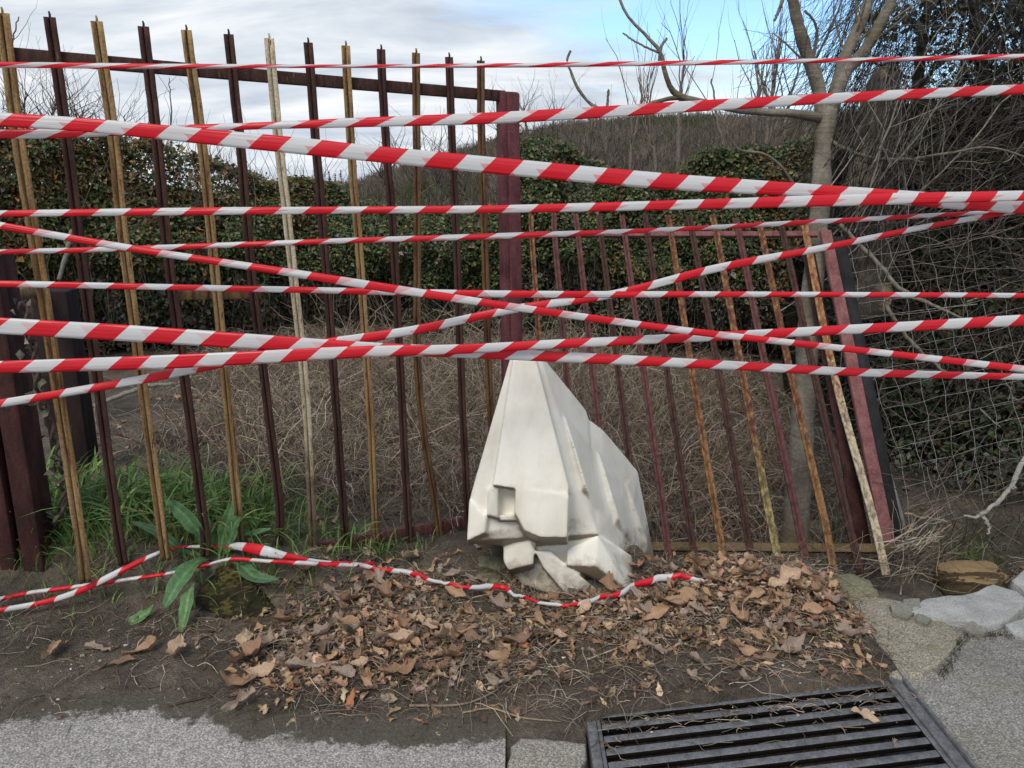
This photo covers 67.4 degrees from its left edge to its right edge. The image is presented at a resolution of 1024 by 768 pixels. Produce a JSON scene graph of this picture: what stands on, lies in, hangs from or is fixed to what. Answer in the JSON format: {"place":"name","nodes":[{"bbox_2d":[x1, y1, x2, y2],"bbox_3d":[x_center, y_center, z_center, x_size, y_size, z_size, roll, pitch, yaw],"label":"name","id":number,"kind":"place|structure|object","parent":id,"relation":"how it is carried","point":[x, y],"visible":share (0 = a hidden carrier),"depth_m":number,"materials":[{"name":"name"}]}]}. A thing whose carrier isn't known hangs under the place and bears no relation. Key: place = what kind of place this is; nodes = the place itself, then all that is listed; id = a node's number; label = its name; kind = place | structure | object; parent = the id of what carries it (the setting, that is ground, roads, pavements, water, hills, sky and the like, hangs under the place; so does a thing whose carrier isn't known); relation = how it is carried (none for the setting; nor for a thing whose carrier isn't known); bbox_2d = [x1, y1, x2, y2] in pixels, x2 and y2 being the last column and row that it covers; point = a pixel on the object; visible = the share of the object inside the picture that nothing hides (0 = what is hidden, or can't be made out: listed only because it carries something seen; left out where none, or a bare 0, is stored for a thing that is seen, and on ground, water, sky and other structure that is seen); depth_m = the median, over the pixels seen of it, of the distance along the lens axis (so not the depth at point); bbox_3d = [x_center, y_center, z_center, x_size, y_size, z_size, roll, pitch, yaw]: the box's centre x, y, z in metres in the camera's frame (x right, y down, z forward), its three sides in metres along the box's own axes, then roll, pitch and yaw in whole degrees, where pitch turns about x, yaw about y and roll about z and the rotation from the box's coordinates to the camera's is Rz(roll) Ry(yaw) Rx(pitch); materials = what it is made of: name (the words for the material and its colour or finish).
{"place":"outdoors","nodes":[
{"label":"outdoors","id":0,"kind":"place"},
{"bbox_2d":[0,689,505,767],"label":"road","id":1,"kind":"structure","parent":0,"point":[99,735],"depth_m":2.35,"materials":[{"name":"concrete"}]},
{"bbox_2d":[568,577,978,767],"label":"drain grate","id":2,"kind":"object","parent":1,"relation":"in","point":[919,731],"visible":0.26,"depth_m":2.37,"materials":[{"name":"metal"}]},
{"bbox_2d":[591,684,927,767],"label":"debris","id":3,"kind":"object","parent":2,"relation":"on","point":[775,706],"visible":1,"depth_m":2.44,"materials":[{"name":"plant"}]},
{"bbox_2d":[851,706,888,722],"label":"fallen leaf","id":4,"kind":"object","parent":2,"relation":"on","point":[866,713],"visible":1,"depth_m":2.43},
{"bbox_2d":[881,598,1023,767],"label":"road patch","id":5,"kind":"object","parent":1,"relation":"on","point":[975,702],"visible":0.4,"depth_m":2.54,"materials":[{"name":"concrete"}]},
{"bbox_2d":[0,444,1018,679],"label":"grass","id":6,"kind":"structure","parent":0,"point":[133,505],"depth_m":3.35,"materials":[{"name":"plant"}]},
{"bbox_2d":[179,126,839,205],"bbox_3d":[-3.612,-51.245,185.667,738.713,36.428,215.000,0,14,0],"label":"hill","id":7,"kind":"structure","parent":0,"point":[488,185],"depth_m":158.53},
{"bbox_2d":[335,98,981,235],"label":"woods","id":8,"kind":"object","parent":7,"relation":"on","point":[661,126],"visible":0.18,"depth_m":158.79,"materials":[{"name":"brown plant"}]},
{"bbox_2d":[0,0,1020,191],"label":"sky","id":9,"kind":"structure","parent":0,"point":[498,31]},
{"bbox_2d":[0,241,1023,767],"bbox_3d":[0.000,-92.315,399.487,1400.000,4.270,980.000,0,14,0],"label":"ground","id":10,"kind":"structure","parent":0,"point":[62,681],"depth_m":2.96,"materials":[{"name":"soil"}]},
{"bbox_2d":[0,23,54,128],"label":"bare shrub","id":11,"kind":"object","parent":10,"relation":"on","point":[24,104],"visible":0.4,"depth_m":6.80,"materials":[{"name":"brown plant"}]},
{"bbox_2d":[0,254,55,571],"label":"gate post","id":12,"kind":"object","parent":10,"relation":"on","point":[24,487],"visible":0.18,"depth_m":3.04,"materials":[{"name":"metal"}]},
{"bbox_2d":[10,296,71,527],"bbox_3d":[-1.818,0.133,3.009,0.153,0.979,0.256,-9,16,-32],"label":"creeper","id":13,"kind":"object","parent":12,"relation":"attached to","point":[40,381],"visible":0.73,"depth_m":2.96,"materials":[{"name":"green plant"}]},
{"bbox_2d":[0,35,101,128],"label":"bare shrub","id":14,"kind":"object","parent":10,"relation":"on","point":[53,110],"visible":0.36,"depth_m":7.00,"materials":[{"name":"brown plant"}]},
{"bbox_2d":[19,287,99,472],"bbox_3d":[-2.290,0.179,3.724,0.190,1.313,0.682,0,14,0],"label":"gate post","id":15,"kind":"object","parent":10,"relation":"on","point":[65,304],"visible":0.35,"depth_m":3.91,"materials":[{"name":"black metal"}]},
{"bbox_2d":[56,487,100,543],"bbox_3d":[-1.839,0.577,3.250,0.054,0.270,0.195,9,16,32],"label":"dock plant","id":16,"kind":"object","parent":10,"relation":"on","point":[88,494],"visible":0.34,"depth_m":3.28,"materials":[{"name":"green plant"}]},
{"bbox_2d":[41,44,117,351],"bbox_3d":[-4.018,-1.673,7.350,1.025,2.900,0.712,12,18,40],"label":"bare shrub","id":17,"kind":"object","parent":10,"relation":"on","point":[83,112],"visible":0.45,"depth_m":7.08,"materials":[{"name":"brown plant"}]},
{"bbox_2d":[92,382,174,407],"bbox_3d":[-2.600,0.084,5.219,0.577,0.151,0.048,-8,16,-31],"label":"fallen pole","id":18,"kind":"object","parent":10,"relation":"on","point":[124,393],"visible":0.69,"depth_m":5.21,"materials":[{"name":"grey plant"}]},
{"bbox_2d":[121,635,156,655],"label":"fallen leaf","id":19,"kind":"object","parent":10,"relation":"on","point":[149,642],"visible":1,"depth_m":2.77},
{"bbox_2d":[0,36,314,359],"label":"overgrown hedge","id":20,"kind":"object","parent":10,"relation":"on","point":[92,161],"visible":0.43,"depth_m":7.06,"materials":[{"name":"green plant"}]},
{"bbox_2d":[57,229,71,280],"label":"dead branch","id":21,"kind":"object","parent":20,"relation":"in","point":[63,263],"visible":0.73,"depth_m":5.38,"materials":[{"name":"wood"}]},
{"bbox_2d":[165,634,185,655],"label":"fallen leaf","id":22,"kind":"object","parent":10,"relation":"on","point":[177,643],"visible":1,"depth_m":2.74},
{"bbox_2d":[0,557,374,600],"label":"barrier tape","id":23,"kind":"object","parent":10,"relation":"on","point":[134,578],"visible":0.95,"depth_m":3.05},
{"bbox_2d":[127,499,278,631],"bbox_3d":[-1.253,0.698,3.038,0.600,0.438,0.358,-5,15,-21],"label":"dock plant","id":24,"kind":"object","parent":10,"relation":"on","point":[186,518],"visible":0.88,"depth_m":3.08,"materials":[{"name":"green plant"}]},
{"bbox_2d":[209,669,257,686],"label":"fallen leaf","id":25,"kind":"object","parent":10,"relation":"on","point":[232,680],"visible":1,"depth_m":2.57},
{"bbox_2d":[195,563,274,619],"bbox_3d":[-1.153,0.897,3.153,0.309,0.329,0.518,-6,15,-24],"label":"mossy boulder","id":26,"kind":"object","parent":10,"relation":"on","point":[253,603],"visible":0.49,"depth_m":3.05,"materials":[{"name":"stone"}]},
{"bbox_2d":[220,686,265,710],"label":"fallen leaf","id":27,"kind":"object","parent":10,"relation":"on","point":[243,696],"visible":1,"depth_m":2.48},
{"bbox_2d":[235,662,274,676],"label":"fallen leaf","id":28,"kind":"object","parent":10,"relation":"on","point":[263,669],"visible":1,"depth_m":2.62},
{"bbox_2d":[0,7,522,583],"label":"standing gate leaf","id":29,"kind":"object","parent":10,"relation":"on","point":[508,193],"visible":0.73,"depth_m":3.04,"materials":[{"name":"beige paint"}]},
{"bbox_2d":[197,115,549,339],"bbox_3d":[-1.563,-1.586,8.622,3.957,2.786,2.249,-6,15,-23],"label":"clipped hedge","id":30,"kind":"object","parent":10,"relation":"on","point":[437,269],"visible":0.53,"depth_m":8.15,"materials":[{"name":"green plant"}]},
{"bbox_2d":[355,106,410,247],"bbox_3d":[-4.855,-7.605,29.263,2.311,5.495,3.472,5,15,22],"label":"bare tree","id":31,"kind":"object","parent":10,"relation":"on","point":[383,179],"visible":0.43,"depth_m":28.96,"materials":[{"name":"brown plant"}]},
{"bbox_2d":[376,579,394,596],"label":"fallen leaf","id":32,"kind":"object","parent":10,"relation":"on","point":[385,589],"visible":1,"depth_m":3.07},
{"bbox_2d":[390,110,468,250],"bbox_3d":[-2.664,-6.611,25.410,2.669,5.059,2.059,8,16,31],"label":"bare tree","id":33,"kind":"object","parent":10,"relation":"on","point":[438,181],"visible":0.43,"depth_m":25.10,"materials":[{"name":"brown plant"}]},
{"bbox_2d":[388,104,496,205],"bbox_3d":[-1.601,-6.164,22.921,2.255,5.185,3.761,8,16,31],"label":"bare tree","id":34,"kind":"object","parent":10,"relation":"on","point":[464,194],"visible":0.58,"depth_m":23.10,"materials":[{"name":"brown plant"}]},
{"bbox_2d":[1,605,897,732],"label":"gravel","id":35,"kind":"structure","parent":10,"relation":"on","point":[687,691],"depth_m":2.57,"materials":[{"name":"gravel"}]},
{"bbox_2d":[0,505,906,766],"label":"straw litter","id":36,"kind":"object","parent":10,"relation":"on","point":[613,615],"visible":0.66,"depth_m":2.77,"materials":[{"name":"plant"}]},
{"bbox_2d":[484,673,525,684],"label":"fallen leaf","id":37,"kind":"object","parent":36,"relation":"on","point":[491,679],"visible":1,"depth_m":2.56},
{"bbox_2d":[781,632,805,652],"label":"fallen leaf","id":38,"kind":"object","parent":36,"relation":"on","point":[797,642],"visible":0.88,"depth_m":2.73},
{"bbox_2d":[832,621,868,637],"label":"fallen leaf","id":39,"kind":"object","parent":36,"relation":"on","point":[846,629],"visible":0.92,"depth_m":2.79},
{"bbox_2d":[443,642,464,658],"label":"fallen leaf","id":40,"kind":"object","parent":10,"relation":"on","point":[453,651],"visible":1,"depth_m":2.68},
{"bbox_2d":[409,683,505,706],"bbox_3d":[-0.163,1.025,2.506,0.342,0.016,0.059,-5,14,-20],"label":"stick","id":41,"kind":"object","parent":10,"relation":"on","point":[434,705],"visible":0.92,"depth_m":2.48,"materials":[{"name":"wood"}]},
{"bbox_2d":[445,582,470,599],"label":"fallen leaf","id":42,"kind":"object","parent":10,"relation":"on","point":[456,592],"visible":0.94,"depth_m":3.10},
{"bbox_2d":[41,317,940,580],"bbox_3d":[-0.238,0.247,6.107,6.421,1.071,5.588,0,14,0],"label":"dry brush","id":43,"kind":"object","parent":10,"relation":"on","point":[415,465],"visible":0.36,"depth_m":5.19,"materials":[{"name":"plant"}]},
{"bbox_2d":[477,555,505,569],"bbox_3d":[-0.102,0.817,3.485,0.185,0.072,0.124,0,14,0],"label":"flat rock","id":44,"kind":"object","parent":10,"relation":"on","point":[494,560],"visible":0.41,"depth_m":3.44,"materials":[{"name":"stone"}]},
{"bbox_2d":[164,273,820,541],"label":"dry stalks","id":45,"kind":"object","parent":10,"relation":"on","point":[496,363],"visible":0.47,"depth_m":5.49,"materials":[{"name":"plant"}]},
{"bbox_2d":[497,72,550,333],"bbox_3d":[0.161,-1.986,8.795,0.522,3.030,0.631,-8,16,-31],"label":"bare shrub","id":46,"kind":"object","parent":10,"relation":"on","point":[523,109],"visible":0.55,"depth_m":8.48,"materials":[{"name":"brown plant"}]},
{"bbox_2d":[507,738,586,767],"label":"paving edge","id":47,"kind":"object","parent":10,"relation":"on","point":[536,753],"visible":1,"depth_m":2.26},
{"bbox_2d":[77,357,1023,767],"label":"leaf litter","id":48,"kind":"object","parent":10,"relation":"on","point":[763,601],"visible":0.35,"depth_m":2.87,"materials":[{"name":"plant"}]},
{"bbox_2d":[226,634,268,662],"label":"fallen leaf","id":49,"kind":"object","parent":48,"relation":"on","point":[250,648],"visible":1,"depth_m":2.71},
{"bbox_2d":[276,656,325,668],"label":"fallen leaf","id":50,"kind":"object","parent":48,"relation":"on","point":[295,661],"visible":1,"depth_m":2.64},
{"bbox_2d":[309,615,337,635],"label":"fallen leaf","id":51,"kind":"object","parent":48,"relation":"on","point":[320,630],"visible":0.9,"depth_m":2.85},
{"bbox_2d":[331,664,360,678],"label":"fallen leaf","id":52,"kind":"object","parent":48,"relation":"on","point":[342,669],"visible":1,"depth_m":2.61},
{"bbox_2d":[0,542,704,612],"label":"barrier tape","id":53,"kind":"object","parent":48,"relation":"on","point":[259,550],"visible":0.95,"depth_m":3.08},
{"bbox_2d":[365,626,414,642],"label":"fallen leaf","id":54,"kind":"object","parent":48,"relation":"on","point":[400,634],"visible":1,"depth_m":2.75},
{"bbox_2d":[379,654,429,673],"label":"fallen leaf","id":55,"kind":"object","parent":48,"relation":"on","point":[408,667],"visible":1,"depth_m":2.60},
{"bbox_2d":[453,623,491,640],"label":"fallen leaf","id":56,"kind":"object","parent":48,"relation":"on","point":[468,633],"visible":0.99,"depth_m":2.81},
{"bbox_2d":[474,649,509,660],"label":"fallen leaf","id":57,"kind":"object","parent":48,"relation":"on","point":[494,654],"visible":1,"depth_m":2.69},
{"bbox_2d":[479,592,521,610],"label":"fallen leaf","id":58,"kind":"object","parent":48,"relation":"on","point":[498,600],"visible":0.91,"depth_m":3.02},
{"bbox_2d":[501,631,541,642],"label":"fallen leaf","id":59,"kind":"object","parent":48,"relation":"on","point":[520,637],"visible":1,"depth_m":2.77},
{"bbox_2d":[599,571,620,592],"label":"fallen leaf","id":60,"kind":"object","parent":48,"relation":"on","point":[607,582],"visible":0.9,"depth_m":3.12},
{"bbox_2d":[635,603,669,625],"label":"fallen leaf","id":61,"kind":"object","parent":48,"relation":"on","point":[656,611],"visible":0.84,"depth_m":2.87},
{"bbox_2d":[639,632,671,659],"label":"fallen leaf","id":62,"kind":"object","parent":48,"relation":"on","point":[658,648],"visible":0.99,"depth_m":2.71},
{"bbox_2d":[648,591,689,606],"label":"fallen leaf","id":63,"kind":"object","parent":48,"relation":"on","point":[680,598],"visible":0.99,"depth_m":2.97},
{"bbox_2d":[671,586,707,601],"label":"fallen leaf","id":64,"kind":"object","parent":48,"relation":"on","point":[689,591],"visible":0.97,"depth_m":3.00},
{"bbox_2d":[719,598,748,621],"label":"fallen leaf","id":65,"kind":"object","parent":48,"relation":"on","point":[742,616],"visible":1,"depth_m":2.88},
{"bbox_2d":[728,636,761,655],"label":"fallen leaf","id":66,"kind":"object","parent":48,"relation":"on","point":[749,650],"visible":0.91,"depth_m":2.71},
{"bbox_2d":[776,564,801,580],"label":"fallen leaf","id":67,"kind":"object","parent":48,"relation":"on","point":[786,572],"visible":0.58,"depth_m":3.08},
{"bbox_2d":[792,602,835,613],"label":"fallen leaf","id":68,"kind":"object","parent":48,"relation":"on","point":[815,607],"visible":0.98,"depth_m":2.91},
{"bbox_2d":[932,560,1009,595],"bbox_3d":[2.194,0.940,3.670,0.331,0.178,0.230,0,14,0],"label":"earthy boulder","id":69,"kind":"object","parent":48,"relation":"on","point":[952,578],"visible":0.73,"depth_m":3.60,"materials":[{"name":"stone"}]},
{"bbox_2d":[467,360,653,592],"bbox_3d":[0.261,0.443,3.456,0.904,1.242,0.782,0,14,0],"label":"marble sculpture","id":70,"kind":"object","parent":10,"relation":"on","point":[556,498],"visible":0.92,"depth_m":3.19,"materials":[{"name":"marble"}]},
{"bbox_2d":[601,1,655,215],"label":"bare sapling","id":71,"kind":"object","parent":10,"relation":"on","point":[635,132],"visible":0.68,"depth_m":9.95,"materials":[{"name":"brown plant"}]},
{"bbox_2d":[619,5,669,211],"bbox_3d":[1.585,-2.541,9.376,0.552,4.160,0.924,0,14,0],"label":"bare sapling","id":72,"kind":"object","parent":10,"relation":"on","point":[648,130],"visible":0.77,"depth_m":9.45,"materials":[{"name":"brown plant"}]},
{"bbox_2d":[457,76,838,361],"bbox_3d":[1.861,-1.727,8.905,5.028,3.363,2.851,1,14,6],"label":"tall hedge","id":73,"kind":"object","parent":10,"relation":"on","point":[730,163],"visible":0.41,"depth_m":8.21,"materials":[{"name":"green plant"}]},
{"bbox_2d":[655,0,707,197],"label":"bare sapling","id":74,"kind":"object","parent":10,"relation":"on","point":[679,125],"visible":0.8,"depth_m":8.67,"materials":[{"name":"brown plant"}]},
{"bbox_2d":[658,2,746,154],"bbox_3d":[2.198,-2.482,9.215,1.032,4.119,0.345,2,14,6],"label":"bare sapling","id":75,"kind":"object","parent":10,"relation":"on","point":[718,127],"visible":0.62,"depth_m":8.92,"materials":[{"name":"brown plant"}]},
{"bbox_2d":[529,213,902,574],"bbox_3d":[1.081,-0.065,4.266,1.955,1.708,1.479,0,14,0],"label":"leaning gate leaf","id":76,"kind":"object","parent":10,"relation":"on","point":[877,498],"visible":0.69,"depth_m":4.18,"materials":[{"name":"red paint"}]},
{"bbox_2d":[736,2,779,350],"bbox_3d":[2.675,-2.385,8.684,0.537,4.164,0.378,10,17,36],"label":"bare sapling","id":77,"kind":"object","parent":10,"relation":"on","point":[759,91],"visible":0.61,"depth_m":8.41,"materials":[{"name":"brown plant"}]},
{"bbox_2d":[742,2,783,145],"bbox_3d":[2.921,-2.508,9.352,0.604,4.103,0.352,9,16,34],"label":"bare sapling","id":78,"kind":"object","parent":10,"relation":"on","point":[766,95],"visible":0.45,"depth_m":9.01,"materials":[{"name":"brown plant"}]},
{"bbox_2d":[728,1,801,151],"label":"bare sapling","id":79,"kind":"object","parent":10,"relation":"on","point":[766,132],"visible":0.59,"depth_m":8.56,"materials":[{"name":"brown plant"}]},
{"bbox_2d":[761,0,803,161],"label":"bare sapling","id":80,"kind":"object","parent":10,"relation":"on","point":[791,92],"visible":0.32,"depth_m":8.71,"materials":[{"name":"brown plant"}]},
{"bbox_2d":[566,0,1023,559],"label":"smooth tree","id":81,"kind":"object","parent":10,"relation":"on","point":[822,116],"visible":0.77,"depth_m":4.72,"materials":[{"name":"brown plant"}]},
{"bbox_2d":[795,19,952,320],"bbox_3d":[2.281,-1.324,5.000,0.915,1.937,0.841,0,14,0],"label":"broken trunk","id":82,"kind":"object","parent":81,"relation":"attached to","point":[873,144],"visible":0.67,"depth_m":4.92,"materials":[{"name":"brown plant"}]},
{"bbox_2d":[831,574,879,598],"bbox_3d":[1.391,0.857,3.206,0.271,0.114,0.178,0,14,0],"label":"lichen lump","id":83,"kind":"object","parent":10,"relation":"on","point":[866,586],"visible":0.51,"depth_m":3.15,"materials":[{"name":"stone"}]},
{"bbox_2d":[717,0,1023,532],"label":"twig thicket","id":84,"kind":"object","parent":10,"relation":"on","point":[955,180],"visible":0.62,"depth_m":5.37,"materials":[{"name":"brown plant"}]},
{"bbox_2d":[723,0,1023,378],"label":"creeper tree","id":85,"kind":"object","parent":10,"relation":"on","point":[908,20],"visible":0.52,"depth_m":5.18,"materials":[{"name":"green plant"}]},
{"bbox_2d":[778,435,1023,597],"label":"dry stalks","id":86,"kind":"object","parent":10,"relation":"on","point":[924,541],"visible":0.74,"depth_m":3.94,"materials":[{"name":"plant"}]},
{"bbox_2d":[889,602,913,621],"bbox_3d":[1.535,0.931,3.022,0.110,0.098,0.097,-4,14,-15],"label":"stone chip","id":87,"kind":"object","parent":10,"relation":"on","point":[904,609],"visible":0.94,"depth_m":3.01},
{"bbox_2d":[853,597,959,680],"bbox_3d":[1.504,0.972,2.972,0.378,0.122,0.761,1,14,6],"label":"concrete apron","id":88,"kind":"object","parent":10,"relation":"on","point":[922,651],"visible":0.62,"depth_m":2.85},
{"bbox_2d":[841,212,1023,543],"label":"wire fence","id":89,"kind":"object","parent":10,"relation":"on","point":[902,519],"visible":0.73,"depth_m":4.53,"materials":[{"name":"metal"}]},
{"bbox_2d":[838,223,963,370],"bbox_3d":[2.479,-0.527,4.843,0.853,0.947,0.157,3,14,14],"label":"dead branch","id":90,"kind":"object","parent":89,"relation":"attached to","point":[892,281],"visible":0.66,"depth_m":4.85,"materials":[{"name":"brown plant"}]},
{"bbox_2d":[963,456,1023,534],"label":"dead branch","id":91,"kind":"object","parent":89,"relation":"attached to","point":[1009,489],"visible":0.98,"depth_m":3.92,"materials":[{"name":"wood"}]},
{"bbox_2d":[912,584,1023,631],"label":"broken slab","id":92,"kind":"object","parent":10,"relation":"on","point":[991,607],"depth_m":3.03,"materials":[{"name":"stone"}]},
{"bbox_2d":[963,621,987,638],"bbox_3d":[1.755,0.961,2.911,0.069,0.092,0.063,-10,17,-36],"label":"stone chip","id":93,"kind":"object","parent":10,"relation":"on","point":[975,629],"visible":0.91,"depth_m":2.90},
{"bbox_2d":[1004,619,1023,639],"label":"broken slab","id":94,"kind":"object","parent":10,"relation":"on","point":[1015,629],"depth_m":2.91,"materials":[{"name":"stone"}]},
{"bbox_2d":[1010,570,1023,596],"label":"broken slab","id":95,"kind":"object","parent":10,"relation":"on","point":[1017,583],"depth_m":3.22,"materials":[{"name":"stone"}]},
{"bbox_3d":[-2.120,0.383,2.581,0.059,2.650,0.060,0,13,0],"label":"tape post","id":96,"kind":"object","parent":10,"relation":"on","visible":0},
{"bbox_2d":[0,211,1005,253],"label":"barrier tape","id":97,"kind":"object","parent":96,"relation":"attached to","point":[486,236],"visible":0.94,"depth_m":2.58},
{"bbox_2d":[0,213,1013,407],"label":"barrier tape","id":98,"kind":"object","parent":96,"relation":"attached to","point":[361,337],"visible":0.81,"depth_m":2.65,"materials":[{"name":"plastic"}]},
{"bbox_2d":[0,112,1023,213],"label":"barrier tape","id":99,"kind":"object","parent":96,"relation":"attached to","point":[469,163],"visible":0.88,"depth_m":2.48,"materials":[{"name":"plastic"}]},
{"bbox_2d":[0,315,1023,372],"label":"barrier tape","id":100,"kind":"object","parent":96,"relation":"attached to","point":[170,361],"visible":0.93,"depth_m":2.62,"materials":[{"name":"plastic"}]},
{"bbox_2d":[0,84,1023,138],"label":"barrier tape","id":101,"kind":"object","parent":96,"relation":"attached to","point":[620,110],"visible":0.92,"depth_m":2.54,"materials":[{"name":"plastic"}]},
{"bbox_2d":[0,222,1023,372],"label":"barrier tape","id":102,"kind":"object","parent":96,"relation":"attached to","point":[370,285],"visible":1,"depth_m":2.56,"materials":[{"name":"plastic"}]},
{"bbox_2d":[0,280,1023,297],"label":"barrier tape","id":103,"kind":"object","parent":96,"relation":"attached to","point":[362,291],"visible":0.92,"depth_m":2.64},
{"bbox_2d":[0,54,1023,68],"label":"barrier tape","id":104,"kind":"object","parent":96,"relation":"attached to","point":[478,65],"visible":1,"depth_m":2.45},
{"bbox_3d":[2.500,0.280,3.009,0.059,2.650,0.060,0,13,0],"label":"tape post","id":105,"kind":"object","parent":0,"visible":0},
{"bbox_2d":[0,318,1023,379],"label":"barrier tape","id":106,"kind":"object","parent":105,"relation":"attached to","point":[85,330],"visible":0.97,"depth_m":2.61,"materials":[{"name":"plastic"}]},
{"bbox_2d":[0,190,1023,216],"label":"barrier tape","id":107,"kind":"object","parent":105,"relation":"attached to","point":[866,199],"visible":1,"depth_m":2.53,"materials":[{"name":"plastic"}]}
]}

